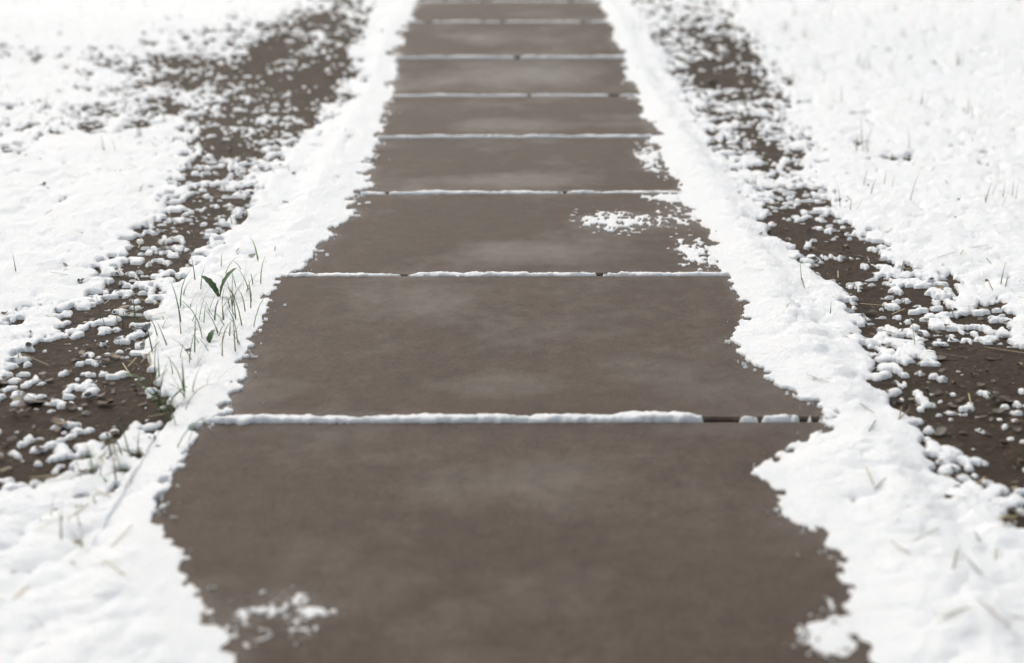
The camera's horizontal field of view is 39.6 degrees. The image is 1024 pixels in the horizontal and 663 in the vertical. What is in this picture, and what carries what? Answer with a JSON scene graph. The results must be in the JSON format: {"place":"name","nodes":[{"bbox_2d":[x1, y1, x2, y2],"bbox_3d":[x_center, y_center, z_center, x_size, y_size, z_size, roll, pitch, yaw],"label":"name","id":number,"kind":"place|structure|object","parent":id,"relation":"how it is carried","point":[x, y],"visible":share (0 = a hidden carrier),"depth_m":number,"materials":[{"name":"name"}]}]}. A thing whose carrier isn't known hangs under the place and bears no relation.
{"place":"outdoors","nodes":[
{"label":"outdoors","id":0,"kind":"place"},
{"bbox_2d":[0,0,1023,528],"bbox_3d":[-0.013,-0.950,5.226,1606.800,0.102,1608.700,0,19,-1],"label":"soil","id":1,"kind":"structure","parent":0,"point":[1004,370],"depth_m":3.04,"materials":[{"name":"brown soil"}]},
{"bbox_2d":[121,268,235,411],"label":"weed leaves","id":2,"kind":"object","parent":1,"relation":"on","point":[213,286],"visible":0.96,"depth_m":2.78,"materials":[{"name":"green plant"}]},
{"bbox_2d":[385,22,625,58],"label":"paving slab","id":3,"kind":"structure","parent":1,"relation":"on","point":[517,40],"depth_m":5.93,"materials":[{"name":"concrete"}]},
{"bbox_2d":[292,193,721,275],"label":"paving slab","id":4,"kind":"structure","parent":1,"relation":"on","point":[404,235],"depth_m":3.19,"materials":[{"name":"concrete"}]},
{"bbox_2d":[285,271,728,276],"bbox_3d":[-0.009,-0.114,2.908,0.912,0.018,0.040,0,19,-1],"label":"snow strip","id":5,"kind":"object","parent":1,"relation":"on","point":[468,274],"visible":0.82,"depth_m":2.90,"materials":[{"name":"white snow"}]},
{"bbox_2d":[415,0,599,1],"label":"snow strip","id":6,"kind":"object","parent":1,"relation":"on","point":[511,1],"visible":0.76,"depth_m":6.99,"materials":[{"name":"white snow"}]},
{"bbox_2d":[407,20,608,22],"bbox_3d":[-0.014,-1.370,6.306,0.912,0.019,0.036,0,19,-1],"label":"snow strip","id":7,"kind":"object","parent":1,"relation":"on","point":[475,21],"visible":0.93,"depth_m":6.30,"materials":[{"name":"white snow"}]},
{"bbox_2d":[417,0,600,1],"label":"paving slab","id":8,"kind":"structure","parent":1,"relation":"on","point":[497,0],"depth_m":7.06,"materials":[{"name":"concrete"}]},
{"bbox_2d":[411,2,607,22],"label":"paving slab","id":9,"kind":"structure","parent":1,"relation":"on","point":[431,12],"depth_m":6.60,"materials":[{"name":"concrete"}]},
{"bbox_2d":[396,55,624,58],"bbox_3d":[-0.005,-1.084,5.633,0.912,0.019,0.036,0,19,-1],"label":"snow strip","id":10,"kind":"object","parent":1,"relation":"on","point":[522,57],"visible":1,"depth_m":5.62,"materials":[{"name":"white snow"}]},
{"bbox_2d":[150,422,871,662],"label":"paving slab","id":11,"kind":"structure","parent":1,"relation":"on","point":[651,542],"depth_m":1.80,"materials":[{"name":"concrete"}]},
{"bbox_2d":[0,0,1023,662],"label":"snow cover","id":12,"kind":"object","parent":1,"relation":"on","point":[148,608],"visible":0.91,"depth_m":3.14,"materials":[{"name":"white snow"}]},
{"bbox_2d":[384,59,639,95],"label":"paving slab","id":13,"kind":"structure","parent":1,"relation":"on","point":[529,77],"depth_m":5.29,"materials":[{"name":"concrete"}]},
{"bbox_2d":[0,0,1023,626],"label":"pebbles","id":14,"kind":"object","parent":1,"relation":"on","point":[218,194],"visible":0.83,"depth_m":2.46,"materials":[{"name":"grey stone"}]},
{"bbox_2d":[1,0,1023,549],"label":"grass","id":15,"kind":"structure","parent":1,"relation":"on","point":[233,300],"depth_m":2.63,"materials":[{"name":"plant"}]},
{"bbox_2d":[388,93,637,96],"bbox_3d":[0.005,-0.820,4.952,0.876,0.018,0.036,0,19,-1],"label":"snow strip","id":16,"kind":"object","parent":1,"relation":"on","point":[469,95],"visible":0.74,"depth_m":4.94,"materials":[{"name":"white snow"}]},
{"bbox_2d":[4,1,1023,626],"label":"straw on snow","id":17,"kind":"object","parent":1,"relation":"on","point":[810,375],"visible":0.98,"depth_m":1.93,"materials":[{"name":"beige plant"}]},
{"bbox_2d":[353,138,682,194],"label":"paving slab","id":18,"kind":"structure","parent":1,"relation":"on","point":[564,165],"depth_m":3.88,"materials":[{"name":"concrete"}]},
{"bbox_2d":[377,134,651,138],"bbox_3d":[0.007,-0.583,4.266,0.832,0.018,0.040,0,19,-1],"label":"snow strip","id":19,"kind":"object","parent":18,"relation":"on","point":[517,136],"visible":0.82,"depth_m":4.26,"materials":[{"name":"white snow"}]},
{"bbox_2d":[203,411,832,424],"bbox_3d":[0.010,0.134,2.189,0.972,0.018,0.044,0,19,-1],"label":"snow strip","id":20,"kind":"object","parent":1,"relation":"on","point":[620,417],"visible":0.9,"depth_m":2.18,"materials":[{"name":"white snow"}]},
{"bbox_2d":[374,96,664,136],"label":"paving slab","id":21,"kind":"structure","parent":1,"relation":"on","point":[558,115],"depth_m":4.57,"materials":[{"name":"concrete"}]},
{"bbox_2d":[360,190,682,194],"bbox_3d":[0.025,-0.347,3.584,0.820,0.018,0.040,0,19,-1],"label":"snow strip","id":22,"kind":"object","parent":1,"relation":"on","point":[438,192],"visible":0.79,"depth_m":3.58,"materials":[{"name":"white snow"}]},
{"bbox_2d":[218,276,837,421],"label":"paving slab","id":23,"kind":"structure","parent":1,"relation":"on","point":[354,346],"depth_m":2.48,"materials":[{"name":"concrete"}]}
]}

